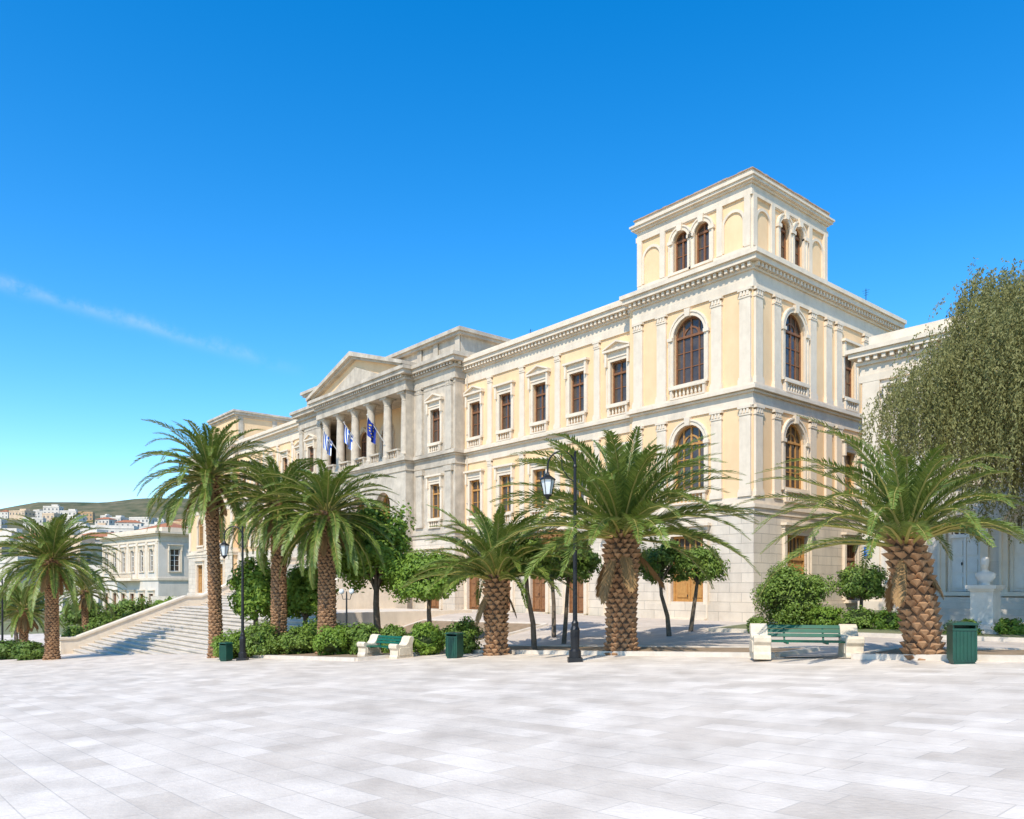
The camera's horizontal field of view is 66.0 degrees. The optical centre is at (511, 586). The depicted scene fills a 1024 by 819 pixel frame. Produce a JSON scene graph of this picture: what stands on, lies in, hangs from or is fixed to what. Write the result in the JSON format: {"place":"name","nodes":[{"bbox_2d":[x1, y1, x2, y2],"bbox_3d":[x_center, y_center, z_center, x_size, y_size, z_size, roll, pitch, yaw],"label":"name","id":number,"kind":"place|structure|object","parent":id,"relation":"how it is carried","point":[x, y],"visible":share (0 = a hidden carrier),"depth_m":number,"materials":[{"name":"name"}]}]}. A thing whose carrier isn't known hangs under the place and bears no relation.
{"place":"outdoors","nodes":[
{"label":"outdoors","id":0,"kind":"place"},
{"bbox_2d":[0,498,188,620],"bbox_3d":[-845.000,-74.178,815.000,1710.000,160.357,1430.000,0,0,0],"label":"hill","id":1,"kind":"structure","parent":0,"point":[131,508],"depth_m":1027.59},
{"bbox_2d":[9,509,35,519],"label":"house","id":2,"kind":"structure","parent":1,"relation":"on","point":[27,512],"depth_m":629.14,"materials":[{"name":"paint"}]},
{"bbox_2d":[0,556,76,609],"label":"house","id":3,"kind":"structure","parent":1,"relation":"on","point":[2,563],"depth_m":123.90,"materials":[{"name":"paint"}]},
{"bbox_2d":[19,535,101,564],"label":"house","id":4,"kind":"structure","parent":1,"relation":"on","point":[87,541],"depth_m":147.47,"materials":[{"name":"paint"}]},
{"bbox_2d":[59,565,101,616],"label":"house","id":5,"kind":"structure","parent":1,"relation":"on","point":[94,597],"depth_m":119.80,"materials":[{"name":"paint"}]},
{"bbox_2d":[91,525,138,532],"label":"house","id":6,"kind":"structure","parent":1,"relation":"on","point":[118,528],"depth_m":257.71,"materials":[{"name":"paint"}]},
{"bbox_2d":[0,621,844,658],"bbox_3d":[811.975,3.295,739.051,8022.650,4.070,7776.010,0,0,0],"label":"ground","id":7,"kind":"structure","parent":0,"point":[6,624],"depth_m":93.35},
{"bbox_2d":[84,614,111,631],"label":"shrub","id":8,"kind":"object","parent":7,"relation":"on","point":[98,622],"visible":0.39,"depth_m":63.48,"materials":[{"name":"green plant"}]},
{"bbox_2d":[104,596,155,621],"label":"shrub","id":9,"kind":"object","parent":7,"relation":"on","point":[124,605],"visible":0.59,"depth_m":77.00,"materials":[{"name":"green plant"}]},
{"bbox_2d":[96,527,188,613],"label":"neoclassical building","id":10,"kind":"structure","parent":7,"relation":"on","point":[150,564],"depth_m":106.70,"materials":[{"name":"paint"}]},
{"bbox_2d":[137,545,144,572],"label":"window","id":11,"kind":"structure","parent":10,"relation":"in","point":[139,547],"depth_m":108.21,"materials":[{"name":"stone"}]},
{"bbox_2d":[147,544,154,571],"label":"window","id":12,"kind":"structure","parent":10,"relation":"in","point":[149,546],"depth_m":105.84,"materials":[{"name":"stone"}]},
{"bbox_2d":[167,544,183,571],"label":"window","id":13,"kind":"structure","parent":10,"relation":"in","point":[173,549],"depth_m":105.65,"materials":[{"name":"stone"}]},
{"bbox_2d":[151,166,906,621],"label":"town hall","id":14,"kind":"structure","parent":7,"relation":"on","point":[737,324],"depth_m":39.72,"materials":[{"name":"stone"}]},
{"bbox_2d":[193,560,203,594],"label":"door","id":15,"kind":"structure","parent":14,"relation":"in","point":[199,571],"depth_m":89.29,"materials":[{"name":"wood"}]},
{"bbox_2d":[196,516,203,551],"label":"window","id":16,"kind":"structure","parent":14,"relation":"in","point":[200,548],"depth_m":89.23,"materials":[{"name":"stone"}]},
{"bbox_2d":[279,449,289,473],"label":"window","id":17,"kind":"structure","parent":14,"relation":"in","point":[281,457],"depth_m":73.38,"materials":[{"name":"stone"}]},
{"bbox_2d":[303,434,316,480],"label":"window","id":18,"kind":"structure","parent":14,"relation":"in","point":[310,440],"depth_m":67.33,"materials":[{"name":"stone"}]},
{"bbox_2d":[323,428,339,455],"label":"flag","id":19,"kind":"object","parent":14,"relation":"attached to","point":[327,444],"visible":1,"depth_m":61.32,"materials":[{"name":"white fabric"}]},
{"bbox_2d":[343,422,360,449],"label":"flag","id":20,"kind":"object","parent":14,"relation":"attached to","point":[348,437],"visible":1,"depth_m":58.81,"materials":[{"name":"white fabric"}]},
{"bbox_2d":[360,427,366,460],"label":"window","id":21,"kind":"structure","parent":14,"relation":"in","point":[364,438],"depth_m":64.57,"materials":[{"name":"wood"}]},
{"bbox_2d":[367,414,383,443],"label":"flag","id":22,"kind":"object","parent":14,"relation":"attached to","point":[371,430],"visible":1,"depth_m":56.21,"materials":[{"name":"blue fabric"}]},
{"bbox_2d":[422,546,443,609],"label":"door","id":23,"kind":"structure","parent":14,"relation":"in","point":[435,604],"depth_m":53.06,"materials":[{"name":"wood"}]},
{"bbox_2d":[424,393,443,453],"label":"window","id":24,"kind":"structure","parent":14,"relation":"in","point":[434,401],"depth_m":53.31,"materials":[{"name":"stone"}]},
{"bbox_2d":[424,473,443,528],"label":"window","id":25,"kind":"structure","parent":14,"relation":"in","point":[433,479],"depth_m":53.31,"materials":[{"name":"stone"}]},
{"bbox_2d":[461,547,482,610],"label":"door","id":26,"kind":"structure","parent":14,"relation":"in","point":[470,592],"depth_m":51.50,"materials":[{"name":"wood"}]},
{"bbox_2d":[463,385,484,447],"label":"window","id":27,"kind":"structure","parent":14,"relation":"in","point":[474,394],"depth_m":51.23,"materials":[{"name":"stone"}]},
{"bbox_2d":[463,468,484,525],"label":"window","id":28,"kind":"structure","parent":14,"relation":"in","point":[477,474],"depth_m":51.30,"materials":[{"name":"stone"}]},
{"bbox_2d":[492,380,515,441],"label":"window","id":29,"kind":"structure","parent":14,"relation":"in","point":[508,386],"depth_m":48.94,"materials":[{"name":"stone"}]},
{"bbox_2d":[492,463,515,522],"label":"window","id":30,"kind":"structure","parent":14,"relation":"in","point":[507,469],"depth_m":48.92,"materials":[{"name":"stone"}]},
{"bbox_2d":[525,576,549,613],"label":"door","id":31,"kind":"structure","parent":14,"relation":"in","point":[541,591],"depth_m":46.40,"materials":[{"name":"wood"}]},
{"bbox_2d":[526,457,549,517],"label":"window","id":32,"kind":"structure","parent":14,"relation":"in","point":[531,467],"depth_m":46.79,"materials":[{"name":"stone"}]},
{"bbox_2d":[526,365,550,434],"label":"window","id":33,"kind":"structure","parent":14,"relation":"in","point":[538,374],"depth_m":46.49,"materials":[{"name":"stone"}]},
{"bbox_2d":[561,539,589,614],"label":"door","id":34,"kind":"structure","parent":14,"relation":"in","point":[582,590],"depth_m":43.95,"materials":[{"name":"wood"}]},
{"bbox_2d":[562,357,589,426],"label":"window","id":35,"kind":"structure","parent":14,"relation":"in","point":[579,381],"depth_m":44.14,"materials":[{"name":"stone"}]},
{"bbox_2d":[602,339,629,417],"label":"window","id":36,"kind":"structure","parent":14,"relation":"in","point":[617,350],"depth_m":41.79,"materials":[{"name":"stone"}]},
{"bbox_2d":[667,222,691,277],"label":"window","id":37,"kind":"structure","parent":14,"relation":"in","point":[682,243],"depth_m":38.46,"materials":[{"name":"stone"}]},
{"bbox_2d":[661,523,710,619],"bbox_3d":[8.374,-0.645,37.551,0.600,4.590,2.700,0,0,-40],"label":"window","id":38,"kind":"structure","parent":14,"relation":"in","point":[683,591],"depth_m":37.73,"materials":[{"name":"wood"}]},
{"bbox_2d":[667,307,709,400],"bbox_3d":[8.485,-11.130,37.645,0.510,4.220,2.400,0,0,-40],"label":"window","id":39,"kind":"structure","parent":14,"relation":"in","point":[692,339],"depth_m":37.73,"materials":[{"name":"stone"}]},
{"bbox_2d":[667,417,709,505],"bbox_3d":[8.485,-5.980,37.645,0.510,4.120,2.400,0,0,-40],"label":"window","id":40,"kind":"structure","parent":14,"relation":"in","point":[696,431],"depth_m":37.61,"materials":[{"name":"stone"}]},
{"bbox_2d":[689,213,714,268],"bbox_3d":[9.052,-16.385,37.340,0.480,2.410,1.460,0,0,-40],"label":"window","id":41,"kind":"structure","parent":14,"relation":"in","point":[706,232],"depth_m":37.41,"materials":[{"name":"stone"}]},
{"bbox_2d":[776,210,793,263],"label":"window","id":42,"kind":"structure","parent":14,"relation":"in","point":[785,216],"depth_m":37.23,"materials":[{"name":"stone"}]},
{"bbox_2d":[781,304,809,397],"bbox_3d":[13.312,-11.130,37.253,2.400,4.220,0.510,0,0,-40],"label":"window","id":43,"kind":"structure","parent":14,"relation":"in","point":[790,329],"depth_m":37.49,"materials":[{"name":"stone"}]},
{"bbox_2d":[781,415,809,503],"bbox_3d":[13.312,-5.980,37.253,2.400,4.120,0.510,0,0,-40],"label":"window","id":44,"kind":"structure","parent":14,"relation":"in","point":[790,437],"depth_m":37.43,"materials":[{"name":"stone"}]},
{"bbox_2d":[781,522,812,578],"bbox_3d":[13.406,-0.645,37.143,2.700,4.590,0.600,0,0,-40],"label":"window","id":45,"kind":"structure","parent":14,"relation":"in","point":[797,542],"depth_m":37.43,"materials":[{"name":"stone"}]},
{"bbox_2d":[792,218,808,270],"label":"window","id":46,"kind":"structure","parent":14,"relation":"in","point":[799,223],"depth_m":38.13,"materials":[{"name":"stone"}]},
{"bbox_2d":[842,438,860,510],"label":"window","id":47,"kind":"structure","parent":14,"relation":"in","point":[846,458],"depth_m":40.76,"materials":[{"name":"stone"}]},
{"bbox_2d":[841,532,861,602],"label":"window","id":48,"kind":"structure","parent":14,"relation":"in","point":[848,556],"depth_m":40.63,"materials":[{"name":"stone"}]},
{"bbox_2d":[842,338,862,412],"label":"window","id":49,"kind":"structure","parent":14,"relation":"in","point":[847,344],"depth_m":40.80,"materials":[{"name":"stone"}]},
{"bbox_2d":[510,527,584,637],"bbox_3d":[1.519,-0.043,32.541,3.260,4.749,3.193,0,0,0],"label":"tree","id":50,"kind":"object","parent":7,"relation":"on","point":[549,537],"visible":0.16,"depth_m":32.43,"materials":[{"name":"green plant"}]},
{"bbox_2d":[708,622,1023,641],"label":"garden bed","id":51,"kind":"object","parent":7,"relation":"on","point":[864,632],"visible":0.21,"depth_m":25.02,"materials":[{"name":"stone"}]},
{"bbox_2d":[750,560,838,624],"bbox_3d":[10.753,0.350,30.002,3.267,2.764,2.910,0,0,21],"label":"shrub","id":52,"kind":"object","parent":51,"relation":"on","point":[789,595],"visible":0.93,"depth_m":29.25,"materials":[{"name":"green plant"}]},
{"bbox_2d":[808,605,843,624],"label":"shrub","id":53,"kind":"object","parent":51,"relation":"on","point":[827,615],"visible":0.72,"depth_m":28.25,"materials":[{"name":"green plant"}]},
{"bbox_2d":[835,605,878,628],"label":"shrub","id":54,"kind":"object","parent":51,"relation":"on","point":[859,618],"visible":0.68,"depth_m":27.73,"materials":[{"name":"green plant"}]},
{"bbox_2d":[868,607,901,629],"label":"shrub","id":55,"kind":"object","parent":51,"relation":"on","point":[887,620],"visible":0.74,"depth_m":27.26,"materials":[{"name":"green plant"}]},
{"bbox_2d":[854,257,1023,546],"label":"pepper tree","id":56,"kind":"object","parent":51,"relation":"on","point":[977,387],"visible":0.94,"depth_m":22.47,"materials":[{"name":"green plant"}]},
{"bbox_2d":[965,557,1005,633],"bbox_3d":[15.145,0.375,25.200,1.000,2.650,1.000,0,0,-40],"label":"bust monument","id":57,"kind":"object","parent":51,"relation":"on","point":[985,601],"visible":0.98,"depth_m":24.98,"materials":[{"name":"white stone"}]},
{"bbox_2d":[992,617,1023,634],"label":"shrub","id":58,"kind":"object","parent":51,"relation":"on","point":[1006,626],"visible":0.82,"depth_m":24.30,"materials":[{"name":"green plant"}]},
{"bbox_2d":[844,314,1023,628],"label":"neoclassical building","id":59,"kind":"structure","parent":7,"relation":"on","point":[874,359],"depth_m":29.94,"materials":[{"name":"stone"}]},
{"bbox_2d":[880,379,925,448],"bbox_3d":[15.557,-6.750,31.123,0.580,2.740,1.760,0,0,-40],"label":"window","id":60,"kind":"structure","parent":59,"relation":"in","point":[884,391],"depth_m":31.47,"materials":[{"name":"stone"}]},
{"bbox_2d":[937,507,988,595],"bbox_3d":[16.925,-1.310,29.529,0.600,3.320,1.740,0,0,-40],"label":"door","id":61,"kind":"structure","parent":59,"relation":"in","point":[966,557],"depth_m":29.71,"materials":[{"name":"wood"}]},
{"bbox_2d":[999,503,1023,595],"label":"door","id":62,"kind":"structure","parent":59,"relation":"in","point":[1016,549],"depth_m":28.37,"materials":[{"name":"wood"}]},
{"bbox_2d":[0,633,1023,818],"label":"plaza","id":63,"kind":"structure","parent":0,"point":[432,736],"depth_m":9.65,"materials":[{"name":"stone"}]},
{"bbox_2d":[0,638,21,659],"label":"shrub","id":64,"kind":"object","parent":63,"relation":"on","point":[6,649],"visible":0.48,"depth_m":49.41,"materials":[{"name":"green plant"}]},
{"bbox_2d":[0,587,44,640],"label":"tree","id":65,"kind":"object","parent":63,"relation":"on","point":[16,633],"visible":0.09,"depth_m":61.89,"materials":[{"name":"green plant"}]},
{"bbox_2d":[10,640,44,660],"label":"shrub","id":66,"kind":"object","parent":63,"relation":"on","point":[30,650],"visible":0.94,"depth_m":46.49,"materials":[{"name":"green plant"}]},
{"bbox_2d":[0,580,68,641],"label":"palm tree","id":67,"kind":"object","parent":63,"relation":"on","point":[25,624],"visible":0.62,"depth_m":54.61,"materials":[{"name":"green plant"}]},
{"bbox_2d":[0,511,125,659],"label":"palm tree","id":68,"kind":"object","parent":63,"relation":"on","point":[55,560],"visible":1,"depth_m":44.75,"materials":[{"name":"green plant"}]},
{"bbox_2d":[61,624,84,636],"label":"shrub","id":69,"kind":"object","parent":63,"relation":"on","point":[74,630],"visible":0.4,"depth_m":59.50,"materials":[{"name":"green plant"}]},
{"bbox_2d":[59,600,112,627],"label":"tree","id":70,"kind":"object","parent":63,"relation":"on","point":[71,619],"visible":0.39,"depth_m":72.92,"materials":[{"name":"green plant"}]},
{"bbox_2d":[59,568,128,631],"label":"palm tree","id":71,"kind":"object","parent":63,"relation":"on","point":[84,598],"visible":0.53,"depth_m":65.72,"materials":[{"name":"green plant"}]},
{"bbox_2d":[130,418,291,657],"bbox_3d":[-13.910,-2.125,36.593,7.475,11.372,7.027,0,0,0],"label":"palm tree","id":72,"kind":"object","parent":63,"relation":"on","point":[210,450],"visible":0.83,"depth_m":36.13,"materials":[{"name":"green plant"}]},
{"bbox_2d":[219,642,233,660],"bbox_3d":[-11.870,2.714,32.700,0.458,0.784,0.390,0,0,30],"label":"litter bin","id":73,"kind":"object","parent":63,"relation":"on","point":[225,651],"visible":1,"depth_m":32.58,"materials":[{"name":"metal"}]},
{"bbox_2d":[219,526,248,660],"bbox_3d":[-11.561,0.327,32.650,1.190,5.682,0.400,0,0,0],"label":"street lamp","id":74,"kind":"object","parent":63,"relation":"on","point":[224,549],"visible":1,"depth_m":32.60,"materials":[{"name":"black metal"}]},
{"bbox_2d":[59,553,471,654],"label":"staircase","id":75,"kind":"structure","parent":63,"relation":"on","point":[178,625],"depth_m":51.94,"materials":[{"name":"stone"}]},
{"bbox_2d":[250,649,445,660],"bbox_3d":[-7.853,2.986,33.667,4.180,1.125,12.180,0,0,-40],"label":"garden bed","id":76,"kind":"object","parent":63,"relation":"on","point":[333,657],"visible":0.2,"depth_m":30.13,"materials":[{"name":"stone"}]},
{"bbox_2d":[210,627,251,658],"bbox_3d":[-12.253,2.554,34.618,1.910,1.512,1.793,0,0,-23],"label":"hedge shrub","id":77,"kind":"object","parent":76,"relation":"on","point":[233,636],"visible":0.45,"depth_m":34.27,"materials":[{"name":"green plant"}]},
{"bbox_2d":[225,555,271,626],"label":"tree","id":78,"kind":"object","parent":76,"relation":"on","point":[257,592],"visible":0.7,"depth_m":36.77,"materials":[{"name":"green plant"}]},
{"bbox_2d":[235,623,284,657],"bbox_3d":[-10.886,2.427,34.407,2.197,1.607,1.964,0,0,0],"label":"hedge shrub","id":79,"kind":"object","parent":76,"relation":"on","point":[261,641],"visible":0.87,"depth_m":33.92,"materials":[{"name":"green plant"}]},
{"bbox_2d":[207,455,342,653],"bbox_3d":[-10.390,-1.217,35.314,6.257,9.129,6.504,0,0,0],"label":"palm tree","id":80,"kind":"object","parent":76,"relation":"on","point":[279,605],"visible":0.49,"depth_m":34.58,"materials":[{"name":"green plant"}]},
{"bbox_2d":[278,625,316,654],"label":"hedge shrub","id":81,"kind":"object","parent":76,"relation":"on","point":[295,641],"visible":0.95,"depth_m":33.62,"materials":[{"name":"green plant"}]},
{"bbox_2d":[286,563,338,625],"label":"tree","id":82,"kind":"object","parent":76,"relation":"on","point":[302,599],"visible":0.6,"depth_m":36.58,"materials":[{"name":"green plant"}]},
{"bbox_2d":[287,618,349,652],"bbox_3d":[-8.459,2.249,35.005,2.841,1.739,2.916,0,0,42],"label":"hedge shrub","id":83,"kind":"object","parent":76,"relation":"on","point":[311,626],"visible":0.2,"depth_m":34.38,"materials":[{"name":"green plant"}]},
{"bbox_2d":[250,458,402,653],"bbox_3d":[-7.819,-1.002,33.011,6.252,8.292,6.288,0,0,-25],"label":"palm tree","id":84,"kind":"object","parent":76,"relation":"on","point":[331,523],"visible":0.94,"depth_m":32.27,"materials":[{"name":"green plant"}]},
{"bbox_2d":[311,623,352,654],"bbox_3d":[-7.101,2.208,31.522,1.861,1.495,1.731,0,0,0],"label":"hedge shrub","id":85,"kind":"object","parent":76,"relation":"on","point":[331,640],"visible":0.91,"depth_m":31.08,"materials":[{"name":"green plant"}]},
{"bbox_2d":[345,622,380,654],"bbox_3d":[-5.852,2.134,31.048,1.377,1.483,1.459,0,0,-31],"label":"hedge shrub","id":86,"kind":"object","parent":76,"relation":"on","point":[360,632],"visible":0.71,"depth_m":30.71,"materials":[{"name":"green plant"}]},
{"bbox_2d":[378,623,408,652],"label":"hedge shrub","id":87,"kind":"object","parent":76,"relation":"on","point":[390,629],"visible":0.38,"depth_m":30.68,"materials":[{"name":"green plant"}]},
{"bbox_2d":[406,621,444,655],"bbox_3d":[-3.261,1.986,29.488,1.750,1.426,1.485,0,0,0],"label":"hedge shrub","id":88,"kind":"object","parent":76,"relation":"on","point":[428,638],"visible":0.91,"depth_m":29.07,"materials":[{"name":"green plant"}]},
{"bbox_2d":[357,634,413,658],"bbox_3d":[-4.651,2.209,28.842,2.140,0.827,0.896,0,0,38],"label":"park bench","id":89,"kind":"object","parent":63,"relation":"on","point":[373,645],"visible":0.91,"depth_m":28.82,"materials":[{"name":"beige stone"}]},
{"bbox_2d":[445,632,463,657],"bbox_3d":[-1.942,1.981,26.600,0.512,0.877,0.436,0,0,30],"label":"litter bin","id":90,"kind":"object","parent":63,"relation":"on","point":[454,644],"visible":0.99,"depth_m":26.46,"materials":[{"name":"metal"}]},
{"bbox_2d":[403,619,547,649],"bbox_3d":[-4.310,2.580,37.991,7.180,1.758,10.180,0,0,-40],"label":"garden bed","id":91,"kind":"object","parent":63,"relation":"on","point":[516,627],"visible":0.16,"depth_m":37.65,"materials":[{"name":"stone"}]},
{"bbox_2d":[335,499,416,632],"bbox_3d":[-6.115,-0.416,34.974,3.832,6.966,3.649,0,0,29],"label":"tree","id":92,"kind":"object","parent":91,"relation":"on","point":[400,539],"visible":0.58,"depth_m":34.26,"materials":[{"name":"green plant"}]},
{"bbox_2d":[379,549,473,623],"bbox_3d":[-3.558,0.647,33.479,3.626,4.491,3.703,0,0,35],"label":"tree","id":93,"kind":"object","parent":91,"relation":"on","point":[406,571],"visible":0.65,"depth_m":32.52,"materials":[{"name":"green plant"}]},
{"bbox_2d":[400,504,593,655],"bbox_3d":[-0.608,-0.116,27.138,6.302,5.454,6.365,0,0,36],"label":"palm tree","id":94,"kind":"object","parent":63,"relation":"on","point":[493,607],"visible":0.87,"depth_m":26.68,"materials":[{"name":"green plant"}]},
{"bbox_2d":[540,451,582,662],"bbox_3d":[1.357,-0.795,21.900,1.190,5.988,0.400,0,0,0],"label":"street lamp","id":95,"kind":"object","parent":63,"relation":"on","point":[547,480],"visible":0.96,"depth_m":21.85,"materials":[{"name":"black metal"}]},
{"bbox_2d":[471,645,820,657],"bbox_3d":[3.176,2.180,25.323,2.180,1.139,13.180,0,0,-40],"label":"garden bed","id":96,"kind":"object","parent":63,"relation":"on","point":[725,651],"visible":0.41,"depth_m":23.11,"materials":[{"name":"stone"}]},
{"bbox_2d":[442,616,484,653],"bbox_3d":[-1.857,1.834,29.012,1.461,1.552,1.412,0,0,38],"label":"hedge shrub","id":97,"kind":"object","parent":96,"relation":"on","point":[469,630],"visible":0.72,"depth_m":28.74,"materials":[{"name":"green plant"}]},
{"bbox_2d":[496,537,558,649],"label":"tree","id":98,"kind":"object","parent":96,"relation":"on","point":[547,562],"visible":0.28,"depth_m":27.03,"materials":[{"name":"green plant"}]},
{"bbox_2d":[481,426,766,655],"bbox_3d":[3.338,-1.351,23.998,8.695,7.354,8.650,0,0,0],"label":"palm tree","id":99,"kind":"object","parent":96,"relation":"on","point":[626,502],"visible":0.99,"depth_m":23.33,"materials":[{"name":"green plant"}]},
{"bbox_2d":[851,647,1023,661],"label":"garden bed","id":100,"kind":"object","parent":63,"relation":"on","point":[990,654],"visible":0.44,"depth_m":17.17,"materials":[{"name":"stone"}]},
{"bbox_2d":[734,414,1023,659],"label":"palm tree","id":101,"kind":"object","parent":100,"relation":"on","point":[906,529],"visible":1,"depth_m":16.95,"materials":[{"name":"green plant"}]},
{"bbox_2d":[945,621,978,663],"bbox_3d":[9.050,1.133,15.850,0.490,0.840,0.417,0,0,12],"label":"litter bin","id":102,"kind":"object","parent":63,"relation":"on","point":[961,642],"visible":1,"depth_m":15.69,"materials":[{"name":"metal"}]},
{"bbox_2d":[0,0,1023,508],"label":"sky","id":103,"kind":"structure","parent":0,"point":[206,206],"materials":[{"name":"blue"}]},
{"bbox_2d":[404,611,1023,657],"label":"path","id":104,"kind":"structure","parent":0,"point":[651,631],"depth_m":30.21,"materials":[{"name":"stone"}]},
{"bbox_2d":[544,539,603,643],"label":"tree","id":105,"kind":"object","parent":104,"relation":"on","point":[587,568],"visible":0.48,"depth_m":29.38,"materials":[{"name":"green plant"}]},
{"bbox_2d":[638,538,691,635],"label":"tree","id":106,"kind":"object","parent":104,"relation":"on","point":[661,558],"visible":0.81,"depth_m":28.73,"materials":[{"name":"green plant"}]},
{"bbox_2d":[667,544,730,631],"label":"tree","id":107,"kind":"object","parent":104,"relation":"on","point":[711,562],"visible":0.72,"depth_m":29.57,"materials":[{"name":"green plant"}]},
{"bbox_2d":[749,623,864,659],"bbox_3d":[7.048,1.328,18.939,2.520,0.827,0.896,0,0,10],"label":"park bench","id":108,"kind":"object","parent":104,"relation":"on","point":[849,641],"visible":0.91,"depth_m":18.96,"materials":[{"name":"beige stone"}]},
{"bbox_2d":[827,562,889,607],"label":"tree","id":109,"kind":"object","parent":104,"relation":"on","point":[856,583],"visible":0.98,"depth_m":29.06,"materials":[{"name":"green plant"}]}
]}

